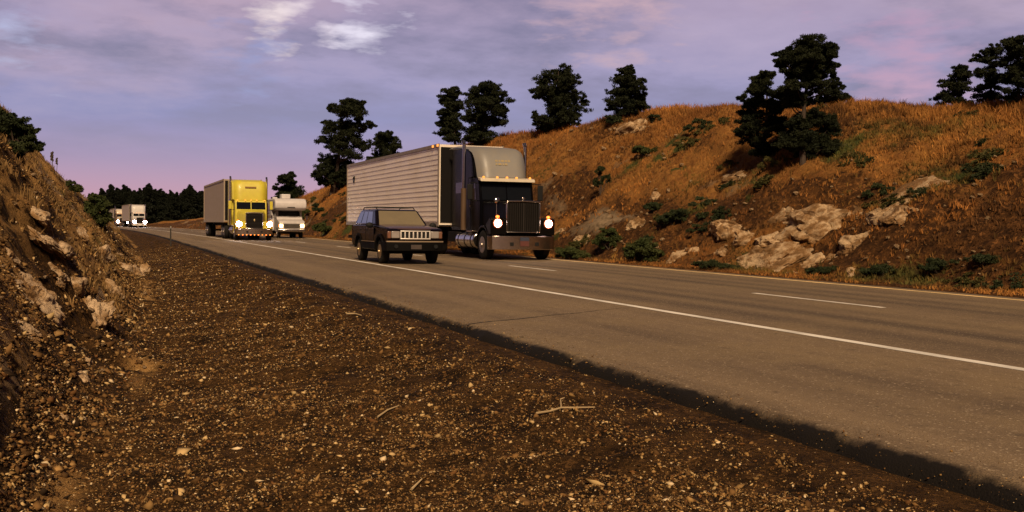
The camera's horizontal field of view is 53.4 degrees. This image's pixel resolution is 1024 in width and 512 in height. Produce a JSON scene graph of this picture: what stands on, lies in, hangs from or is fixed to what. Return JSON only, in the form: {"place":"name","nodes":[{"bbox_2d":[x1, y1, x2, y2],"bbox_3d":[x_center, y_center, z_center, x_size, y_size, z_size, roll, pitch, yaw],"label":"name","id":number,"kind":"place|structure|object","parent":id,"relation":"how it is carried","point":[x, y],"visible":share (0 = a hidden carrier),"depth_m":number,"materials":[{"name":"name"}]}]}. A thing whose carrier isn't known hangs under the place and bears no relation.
{"place":"outdoors","nodes":[
{"label":"outdoors","id":0,"kind":"place"},
{"bbox_2d":[0,105,1023,511],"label":"verge","id":1,"kind":"structure","parent":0,"point":[24,247],"depth_m":7.50,"materials":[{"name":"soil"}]},
{"bbox_2d":[4,247,20,265],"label":"rock","id":2,"kind":"object","parent":1,"relation":"on","point":[12,256],"visible":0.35,"depth_m":10.61,"materials":[{"name":"stone"}]},
{"bbox_2d":[0,107,45,158],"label":"pine tree","id":3,"kind":"object","parent":1,"relation":"on","point":[21,133],"visible":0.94,"depth_m":19.75,"materials":[{"name":"green plant"}]},
{"bbox_2d":[15,318,41,343],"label":"rock","id":4,"kind":"object","parent":1,"relation":"on","point":[35,334],"visible":0.28,"depth_m":8.55,"materials":[{"name":"stone"}]},
{"bbox_2d":[11,271,65,325],"bbox_3d":[-4.963,0.579,10.308,0.834,0.671,0.982,39,-12,-4],"label":"rock","id":5,"kind":"object","parent":1,"relation":"on","point":[38,292],"visible":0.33,"depth_m":10.39,"materials":[{"name":"stone"}]},
{"bbox_2d":[31,205,50,227],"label":"rock","id":6,"kind":"object","parent":1,"relation":"on","point":[41,216],"visible":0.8,"depth_m":12.34,"materials":[{"name":"stone"}]},
{"bbox_2d":[27,225,65,260],"bbox_3d":[-5.718,-0.166,12.433,0.698,0.224,0.875,49,-15,-24],"label":"rock","id":7,"kind":"object","parent":1,"relation":"on","point":[49,244],"visible":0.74,"depth_m":12.23,"materials":[{"name":"stone"}]},
{"bbox_2d":[48,262,70,290],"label":"rock","id":8,"kind":"object","parent":1,"relation":"on","point":[60,283],"visible":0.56,"depth_m":12.20,"materials":[{"name":"stone"}]},
{"bbox_2d":[59,241,76,259],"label":"rock","id":9,"kind":"object","parent":1,"relation":"on","point":[68,250],"visible":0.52,"depth_m":12.61,"materials":[{"name":"stone"}]},
{"bbox_2d":[0,101,142,349],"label":"weed cover","id":10,"kind":"object","parent":1,"relation":"on","point":[30,196],"visible":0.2,"depth_m":17.34,"materials":[{"name":"brown plant"}]},
{"bbox_2d":[65,179,83,192],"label":"bush","id":11,"kind":"object","parent":1,"relation":"on","point":[78,187],"visible":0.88,"depth_m":36.39,"materials":[{"name":"green plant"}]},
{"bbox_2d":[71,276,87,296],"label":"rock","id":12,"kind":"object","parent":1,"relation":"on","point":[79,284],"visible":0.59,"depth_m":12.64,"materials":[{"name":"stone"}]},
{"bbox_2d":[76,226,88,243],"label":"rock","id":13,"kind":"object","parent":1,"relation":"on","point":[85,236],"visible":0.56,"depth_m":17.80,"materials":[{"name":"stone"}]},
{"bbox_2d":[76,370,89,382],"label":"rock","id":14,"kind":"object","parent":1,"relation":"on","point":[83,376],"visible":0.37,"depth_m":9.03,"materials":[{"name":"stone"}]},
{"bbox_2d":[82,192,115,226],"bbox_3d":[-14.745,-1.635,36.306,1.201,1.283,1.293,0,2,-22],"label":"bush","id":15,"kind":"object","parent":1,"relation":"on","point":[95,205],"visible":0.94,"depth_m":36.15,"materials":[{"name":"green plant"}]},
{"bbox_2d":[82,296,115,328],"bbox_3d":[-5.394,0.873,12.706,0.805,0.766,0.583,1,2,-3],"label":"rock","id":16,"kind":"object","parent":1,"relation":"on","point":[102,314],"visible":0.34,"depth_m":12.68,"materials":[{"name":"stone"}]},
{"bbox_2d":[99,244,115,263],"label":"rock","id":17,"kind":"object","parent":1,"relation":"on","point":[105,251],"visible":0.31,"depth_m":22.93,"materials":[{"name":"stone"}]},
{"bbox_2d":[105,278,124,299],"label":"rock","id":18,"kind":"object","parent":1,"relation":"on","point":[111,284],"visible":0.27,"depth_m":17.33,"materials":[{"name":"stone"}]},
{"bbox_2d":[119,262,144,275],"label":"rock","id":19,"kind":"object","parent":1,"relation":"on","point":[132,268],"visible":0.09,"depth_m":30.06,"materials":[{"name":"stone"}]},
{"bbox_2d":[536,397,594,413],"bbox_3d":[0.371,1.054,7.074,0.334,0.091,0.251,-1,2,-42],"label":"stick","id":20,"kind":"object","parent":1,"relation":"on","point":[551,410],"visible":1,"depth_m":7.02,"materials":[{"name":"brown wood"}]},
{"bbox_2d":[0,0,1023,198],"label":"sky","id":21,"kind":"structure","parent":0,"point":[173,95],"materials":[{"name":"purple"}]},
{"bbox_2d":[117,225,1023,511],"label":"road","id":22,"kind":"structure","parent":0,"point":[805,389],"depth_m":10.94,"materials":[{"name":"grey asphalt"}]},
{"bbox_2d":[108,209,127,225],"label":"semi truck","id":23,"kind":"object","parent":22,"relation":"on","point":[117,215],"visible":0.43,"depth_m":213.57,"materials":[{"name":"silver metal"}]},
{"bbox_2d":[122,204,146,227],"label":"semi truck","id":24,"kind":"object","parent":22,"relation":"on","point":[134,215],"visible":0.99,"depth_m":185.24,"materials":[{"name":"white paint"}]},
{"bbox_2d":[204,176,272,239],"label":"semi truck","id":25,"kind":"object","parent":22,"relation":"on","point":[236,208],"visible":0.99,"depth_m":68.57,"materials":[{"name":"yellow metal"}]},
{"bbox_2d":[268,194,307,237],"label":"motorhome","id":26,"kind":"object","parent":22,"relation":"on","point":[285,215],"visible":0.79,"depth_m":78.44,"materials":[{"name":"white paint"}]},
{"bbox_2d":[353,207,442,263],"bbox_3d":[-3.626,-0.680,31.856,2.240,1.720,4.578,0,2,-22],"label":"sport utility car","id":27,"kind":"object","parent":22,"relation":"on","point":[384,234],"visible":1,"depth_m":30.59,"materials":[{"name":"paint"}]},
{"bbox_2d":[346,140,554,258],"bbox_3d":[-3.556,-2.345,44.589,2.880,4.290,21.795,0,2,-22],"label":"semi truck","id":28,"kind":"object","parent":22,"relation":"on","point":[474,200],"visible":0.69,"depth_m":37.07,"materials":[{"name":"silver metal"}]},
{"bbox_2d":[129,227,1023,370],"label":"white edge line","id":29,"kind":"object","parent":22,"relation":"on","point":[925,353],"visible":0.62,"depth_m":12.21,"materials":[{"name":"paint"}]},
{"bbox_2d":[146,226,1023,300],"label":"yellow edge line","id":30,"kind":"object","parent":22,"relation":"on","point":[770,278],"visible":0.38,"depth_m":23.20,"materials":[{"name":"paint"}]},
{"bbox_2d":[755,293,885,307],"bbox_3d":[5.013,0.727,16.982,0.120,0.001,3.350,0,2,-22],"label":"lane marking","id":31,"kind":"object","parent":22,"relation":"on","point":[821,300],"visible":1,"depth_m":16.79,"materials":[{"name":"white paint"}]},
{"bbox_2d":[147,96,1023,297],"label":"hillside","id":32,"kind":"structure","parent":0,"point":[983,235],"depth_m":31.73,"materials":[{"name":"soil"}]},
{"bbox_2d":[108,184,119,208],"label":"pine tree","id":33,"kind":"object","parent":32,"relation":"on","point":[114,195],"visible":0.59,"depth_m":344.94,"materials":[{"name":"green plant"}]},
{"bbox_2d":[116,189,124,208],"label":"pine tree","id":34,"kind":"object","parent":32,"relation":"on","point":[119,193],"visible":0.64,"depth_m":347.22,"materials":[{"name":"green plant"}]},
{"bbox_2d":[122,184,129,204],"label":"pine tree","id":35,"kind":"object","parent":32,"relation":"on","point":[125,192],"visible":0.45,"depth_m":348.64,"materials":[{"name":"green plant"}]},
{"bbox_2d":[139,183,159,223],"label":"pine tree","id":36,"kind":"object","parent":32,"relation":"on","point":[147,199],"visible":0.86,"depth_m":251.70,"materials":[{"name":"green plant"}]},
{"bbox_2d":[153,188,166,221],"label":"pine tree","id":37,"kind":"object","parent":32,"relation":"on","point":[159,204],"visible":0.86,"depth_m":257.49,"materials":[{"name":"green plant"}]},
{"bbox_2d":[162,190,179,220],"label":"pine tree","id":38,"kind":"object","parent":32,"relation":"on","point":[170,214],"visible":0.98,"depth_m":253.80,"materials":[{"name":"green plant"}]},
{"bbox_2d":[173,192,183,220],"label":"pine tree","id":39,"kind":"object","parent":32,"relation":"on","point":[177,200],"visible":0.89,"depth_m":255.44,"materials":[{"name":"green plant"}]},
{"bbox_2d":[179,189,187,219],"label":"pine tree","id":40,"kind":"object","parent":32,"relation":"on","point":[183,196],"visible":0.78,"depth_m":260.06,"materials":[{"name":"green plant"}]},
{"bbox_2d":[181,184,200,219],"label":"pine tree","id":41,"kind":"object","parent":32,"relation":"on","point":[190,210],"visible":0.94,"depth_m":258.72,"materials":[{"name":"green plant"}]},
{"bbox_2d":[271,171,306,198],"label":"pine tree","id":42,"kind":"object","parent":32,"relation":"on","point":[290,186],"visible":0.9,"depth_m":132.87,"materials":[{"name":"green plant"}]},
{"bbox_2d":[311,202,324,214],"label":"bush","id":43,"kind":"object","parent":32,"relation":"on","point":[315,207],"visible":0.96,"depth_m":97.38,"materials":[{"name":"green plant"}]},
{"bbox_2d":[311,222,332,233],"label":"bush","id":44,"kind":"object","parent":32,"relation":"on","point":[322,227],"visible":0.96,"depth_m":82.93,"materials":[{"name":"green plant"}]},
{"bbox_2d":[310,97,377,194],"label":"pine tree","id":45,"kind":"object","parent":32,"relation":"on","point":[343,135],"visible":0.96,"depth_m":101.97,"materials":[{"name":"green plant"}]},
{"bbox_2d":[365,130,402,160],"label":"pine tree","id":46,"kind":"object","parent":32,"relation":"on","point":[386,143],"visible":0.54,"depth_m":82.96,"materials":[{"name":"green plant"}]},
{"bbox_2d":[432,86,471,144],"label":"pine tree","id":47,"kind":"object","parent":32,"relation":"on","point":[449,123],"visible":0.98,"depth_m":78.80,"materials":[{"name":"green plant"}]},
{"bbox_2d":[457,80,516,145],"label":"pine tree","id":48,"kind":"object","parent":32,"relation":"on","point":[490,98],"visible":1,"depth_m":69.28,"materials":[{"name":"green plant"}]},
{"bbox_2d":[528,63,593,132],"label":"pine tree","id":49,"kind":"object","parent":32,"relation":"on","point":[562,98],"visible":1,"depth_m":61.79,"materials":[{"name":"green plant"}]},
{"bbox_2d":[554,247,590,258],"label":"bush","id":50,"kind":"object","parent":32,"relation":"on","point":[570,252],"visible":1,"depth_m":36.80,"materials":[{"name":"green plant"}]},
{"bbox_2d":[567,234,590,247],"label":"scrub clump","id":51,"kind":"object","parent":32,"relation":"on","point":[576,243],"visible":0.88,"depth_m":39.01,"materials":[{"name":"green plant"}]},
{"bbox_2d":[592,166,610,194],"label":"bush","id":52,"kind":"object","parent":32,"relation":"on","point":[598,171],"visible":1,"depth_m":43.57,"materials":[{"name":"green plant"}]},
{"bbox_2d":[591,227,622,249],"bbox_3d":[3.568,-0.606,36.756,1.389,0.926,1.146,0,2,-22],"label":"bush","id":53,"kind":"object","parent":32,"relation":"on","point":[612,235],"visible":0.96,"depth_m":36.60,"materials":[{"name":"green plant"}]},
{"bbox_2d":[604,115,622,123],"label":"bush","id":54,"kind":"object","parent":32,"relation":"on","point":[611,119],"visible":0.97,"depth_m":51.22,"materials":[{"name":"green plant"}]},
{"bbox_2d":[602,64,650,116],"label":"pine tree","id":55,"kind":"object","parent":32,"relation":"on","point":[628,95],"visible":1,"depth_m":51.40,"materials":[{"name":"green plant"}]},
{"bbox_2d":[615,118,647,135],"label":"rock","id":56,"kind":"object","parent":32,"relation":"on","point":[635,124],"visible":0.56,"depth_m":49.04,"materials":[{"name":"beige stone"}]},
{"bbox_2d":[625,216,645,230],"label":"rock","id":57,"kind":"object","parent":32,"relation":"on","point":[634,223],"visible":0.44,"depth_m":36.53,"materials":[{"name":"beige stone"}]},
{"bbox_2d":[622,237,664,261],"bbox_3d":[4.319,-0.170,33.437,1.491,0.951,1.649,0,2,-22],"label":"bush","id":58,"kind":"object","parent":32,"relation":"on","point":[640,249],"visible":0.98,"depth_m":33.11,"materials":[{"name":"green plant"}]},
{"bbox_2d":[631,144,657,156],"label":"bush","id":59,"kind":"object","parent":32,"relation":"on","point":[641,150],"visible":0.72,"depth_m":43.83,"materials":[{"name":"green plant"}]},
{"bbox_2d":[643,202,663,212],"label":"bush","id":60,"kind":"object","parent":32,"relation":"on","point":[651,206],"visible":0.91,"depth_m":37.28,"materials":[{"name":"green plant"}]},
{"bbox_2d":[647,114,661,123],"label":"bush","id":61,"kind":"object","parent":32,"relation":"on","point":[656,116],"visible":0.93,"depth_m":48.87,"materials":[{"name":"green plant"}]},
{"bbox_2d":[655,208,691,224],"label":"bush","id":62,"kind":"object","parent":32,"relation":"on","point":[671,214],"visible":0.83,"depth_m":34.64,"materials":[{"name":"green plant"}]},
{"bbox_2d":[666,251,686,262],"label":"rock","id":63,"kind":"object","parent":32,"relation":"on","point":[677,255],"visible":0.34,"depth_m":32.08,"materials":[{"name":"beige stone"}]},
{"bbox_2d":[671,136,700,146],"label":"scrub clump","id":64,"kind":"object","parent":32,"relation":"on","point":[690,141],"visible":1,"depth_m":41.02,"materials":[{"name":"green plant"}]},
{"bbox_2d":[686,223,707,232],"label":"scrub clump","id":65,"kind":"object","parent":32,"relation":"on","point":[702,228],"visible":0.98,"depth_m":32.99,"materials":[{"name":"green plant"}]},
{"bbox_2d":[682,117,714,131],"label":"scrub clump","id":66,"kind":"object","parent":32,"relation":"on","point":[695,120],"visible":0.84,"depth_m":41.83,"materials":[{"name":"green plant"}]},
{"bbox_2d":[687,196,718,206],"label":"scrub clump","id":67,"kind":"object","parent":32,"relation":"on","point":[694,203],"visible":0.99,"depth_m":34.73,"materials":[{"name":"green plant"}]},
{"bbox_2d":[693,122,715,135],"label":"scrub clump","id":68,"kind":"object","parent":32,"relation":"on","point":[708,126],"visible":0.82,"depth_m":41.01,"materials":[{"name":"green plant"}]},
{"bbox_2d":[696,206,731,225],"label":"scrub clump","id":69,"kind":"object","parent":32,"relation":"on","point":[717,215],"visible":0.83,"depth_m":32.52,"materials":[{"name":"green plant"}]},
{"bbox_2d":[690,258,740,268],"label":"bush","id":70,"kind":"object","parent":32,"relation":"on","point":[709,263],"visible":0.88,"depth_m":28.73,"materials":[{"name":"green plant"}]},
{"bbox_2d":[713,246,726,256],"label":"rock","id":71,"kind":"object","parent":32,"relation":"on","point":[722,251],"visible":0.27,"depth_m":30.39,"materials":[{"name":"beige stone"}]},
{"bbox_2d":[709,219,741,241],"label":"rock","id":72,"kind":"object","parent":32,"relation":"on","point":[721,229],"visible":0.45,"depth_m":31.22,"materials":[{"name":"beige stone"}]},
{"bbox_2d":[716,159,738,169],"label":"scrub clump","id":73,"kind":"object","parent":32,"relation":"on","point":[728,161],"visible":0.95,"depth_m":37.06,"materials":[{"name":"green plant"}]},
{"bbox_2d":[721,170,746,183],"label":"rock","id":74,"kind":"object","parent":32,"relation":"on","point":[734,176],"visible":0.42,"depth_m":35.70,"materials":[{"name":"beige stone"}]},
{"bbox_2d":[732,229,754,247],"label":"rock","id":75,"kind":"object","parent":32,"relation":"on","point":[743,236],"visible":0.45,"depth_m":29.93,"materials":[{"name":"beige stone"}]},
{"bbox_2d":[733,70,788,163],"bbox_3d":[8.603,-4.718,34.997,2.166,3.358,2.052,0,2,-22],"label":"pine tree","id":76,"kind":"object","parent":32,"relation":"on","point":[751,127],"visible":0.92,"depth_m":34.75,"materials":[{"name":"green plant"}]},
{"bbox_2d":[752,173,773,188],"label":"scrub clump","id":77,"kind":"object","parent":32,"relation":"on","point":[765,179],"visible":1,"depth_m":32.10,"materials":[{"name":"green plant"}]},
{"bbox_2d":[754,231,779,247],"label":"rock","id":78,"kind":"object","parent":32,"relation":"on","point":[762,241],"visible":0.32,"depth_m":29.00,"materials":[{"name":"beige stone"}]},
{"bbox_2d":[757,156,780,169],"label":"scrub clump","id":79,"kind":"object","parent":32,"relation":"on","point":[766,159],"visible":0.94,"depth_m":33.77,"materials":[{"name":"green plant"}]},
{"bbox_2d":[737,241,812,271],"bbox_3d":[7.144,0.236,28.486,2.062,0.950,2.961,-34,14,-28],"label":"rock","id":80,"kind":"object","parent":32,"relation":"on","point":[785,254],"visible":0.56,"depth_m":27.99,"materials":[{"name":"beige stone"}]},
{"bbox_2d":[768,206,795,223],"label":"rock","id":81,"kind":"object","parent":32,"relation":"on","point":[779,216],"visible":0.4,"depth_m":29.72,"materials":[{"name":"beige stone"}]},
{"bbox_2d":[767,33,842,165],"bbox_3d":[9.296,-4.927,32.540,2.319,4.338,2.028,2,2,38],"label":"pine tree","id":82,"kind":"object","parent":32,"relation":"on","point":[808,62],"visible":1,"depth_m":32.24,"materials":[{"name":"green plant"}]},
{"bbox_2d":[770,107,844,159],"bbox_3d":[9.415,-3.900,32.761,2.353,1.752,2.172,0,2,-22],"label":"pine shrub","id":83,"kind":"object","parent":32,"relation":"on","point":[811,142],"visible":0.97,"depth_m":32.38,"materials":[{"name":"green plant"}]},
{"bbox_2d":[801,252,825,265],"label":"rock","id":84,"kind":"object","parent":32,"relation":"on","point":[815,258],"visible":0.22,"depth_m":27.05,"materials":[{"name":"beige stone"}]},
{"bbox_2d":[774,203,862,244],"bbox_3d":[8.666,-0.750,28.495,2.128,1.267,3.112,-37,14,-23],"label":"rock","id":85,"kind":"object","parent":32,"relation":"on","point":[811,224],"visible":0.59,"depth_m":28.18,"materials":[{"name":"beige stone"}]},
{"bbox_2d":[804,265,838,274],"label":"bush","id":86,"kind":"object","parent":32,"relation":"on","point":[820,270],"visible":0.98,"depth_m":25.41,"materials":[{"name":"green plant"}]},
{"bbox_2d":[808,84,853,104],"bbox_3d":[12.289,-6.136,39.261,1.449,1.227,1.523,0,2,-34],"label":"pine tree","id":87,"kind":"object","parent":32,"relation":"on","point":[829,95],"visible":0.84,"depth_m":38.98,"materials":[{"name":"green plant"}]},
{"bbox_2d":[836,230,869,255],"bbox_3d":[9.128,-0.312,26.340,1.255,0.705,1.347,-34,13,-12],"label":"rock","id":88,"kind":"object","parent":32,"relation":"on","point":[846,242],"visible":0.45,"depth_m":26.31,"materials":[{"name":"beige stone"}]},
{"bbox_2d":[838,153,871,166],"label":"scrub clump","id":89,"kind":"object","parent":32,"relation":"on","point":[857,161],"visible":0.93,"depth_m":30.25,"materials":[{"name":"green plant"}]},
{"bbox_2d":[840,151,870,159],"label":"scrub clump","id":90,"kind":"object","parent":32,"relation":"on","point":[854,154],"visible":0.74,"depth_m":30.95,"materials":[{"name":"green plant"}]},
{"bbox_2d":[857,263,897,276],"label":"bush","id":91,"kind":"object","parent":32,"relation":"on","point":[879,269],"visible":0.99,"depth_m":23.68,"materials":[{"name":"green plant"}]},
{"bbox_2d":[861,182,895,197],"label":"scrub clump","id":92,"kind":"object","parent":32,"relation":"on","point":[883,190],"visible":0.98,"depth_m":28.46,"materials":[{"name":"green plant"}]},
{"bbox_2d":[861,193,909,212],"bbox_3d":[9.956,-1.392,27.314,1.180,0.317,2.681,-24,2,0],"label":"scrub clump","id":93,"kind":"object","parent":32,"relation":"on","point":[892,197],"visible":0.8,"depth_m":26.77,"materials":[{"name":"green plant"}]},
{"bbox_2d":[865,196,913,225],"bbox_3d":[9.842,-0.982,26.404,1.746,0.673,2.718,-30,12,-14],"label":"rock","id":94,"kind":"object","parent":32,"relation":"on","point":[874,215],"visible":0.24,"depth_m":26.39,"materials":[{"name":"beige stone"}]},
{"bbox_2d":[879,206,918,224],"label":"rock","id":95,"kind":"object","parent":32,"relation":"on","point":[897,215],"visible":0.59,"depth_m":25.41,"materials":[{"name":"beige stone"}]},
{"bbox_2d":[880,175,954,202],"bbox_3d":[10.649,-1.522,26.747,2.369,0.332,2.620,-38,15,-21],"label":"rock","id":96,"kind":"object","parent":32,"relation":"on","point":[924,182],"visible":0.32,"depth_m":27.29,"materials":[{"name":"beige stone"}]},
{"bbox_2d":[905,187,931,197],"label":"scrub clump","id":97,"kind":"object","parent":32,"relation":"on","point":[919,190],"visible":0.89,"depth_m":26.22,"materials":[{"name":"green plant"}]},
{"bbox_2d":[916,257,958,273],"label":"bush","id":98,"kind":"object","parent":32,"relation":"on","point":[934,265],"visible":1,"depth_m":22.43,"materials":[{"name":"green plant"}]},
{"bbox_2d":[929,64,973,105],"bbox_3d":[17.264,-6.527,39.781,1.510,1.948,1.886,0,2,-22],"label":"pine tree","id":99,"kind":"object","parent":32,"relation":"on","point":[957,83],"visible":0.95,"depth_m":39.55,"materials":[{"name":"green plant"}]},
{"bbox_2d":[934,272,985,287],"bbox_3d":[9.301,0.625,21.334,1.053,0.343,1.799,-24,3,-1],"label":"scrub clump","id":100,"kind":"object","parent":32,"relation":"on","point":[964,278],"visible":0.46,"depth_m":21.01,"materials":[{"name":"green plant"}]},
{"bbox_2d":[962,253,1002,264],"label":"bush","id":101,"kind":"object","parent":32,"relation":"on","point":[981,258],"visible":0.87,"depth_m":21.44,"materials":[{"name":"green plant"}]},
{"bbox_2d":[959,161,1007,179],"bbox_3d":[11.612,-2.130,25.298,0.788,0.348,1.228,-28,14,-24],"label":"scrub clump","id":102,"kind":"object","parent":32,"relation":"on","point":[981,170],"visible":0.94,"depth_m":25.20,"materials":[{"name":"green plant"}]},
{"bbox_2d":[968,43,1006,101],"bbox_3d":[15.037,-5.648,32.157,1.185,2.184,1.239,1,2,15],"label":"pine tree","id":103,"kind":"object","parent":32,"relation":"on","point":[990,75],"visible":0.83,"depth_m":31.98,"materials":[{"name":"green plant"}]},
{"bbox_2d":[967,147,1008,164],"bbox_3d":[12.110,-2.572,26.202,0.905,0.310,1.303,-25,7,-10],"label":"scrub clump","id":104,"kind":"object","parent":32,"relation":"on","point":[985,155],"visible":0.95,"depth_m":26.06,"materials":[{"name":"green plant"}]},
{"bbox_2d":[982,271,1023,289],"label":"scrub clump","id":105,"kind":"object","parent":32,"relation":"on","point":[1017,284],"visible":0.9,"depth_m":20.37,"materials":[{"name":"green plant"}]},
{"bbox_2d":[989,34,1023,103],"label":"pine tree","id":106,"kind":"object","parent":32,"relation":"on","point":[1013,46],"visible":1,"depth_m":30.22,"materials":[{"name":"green plant"}]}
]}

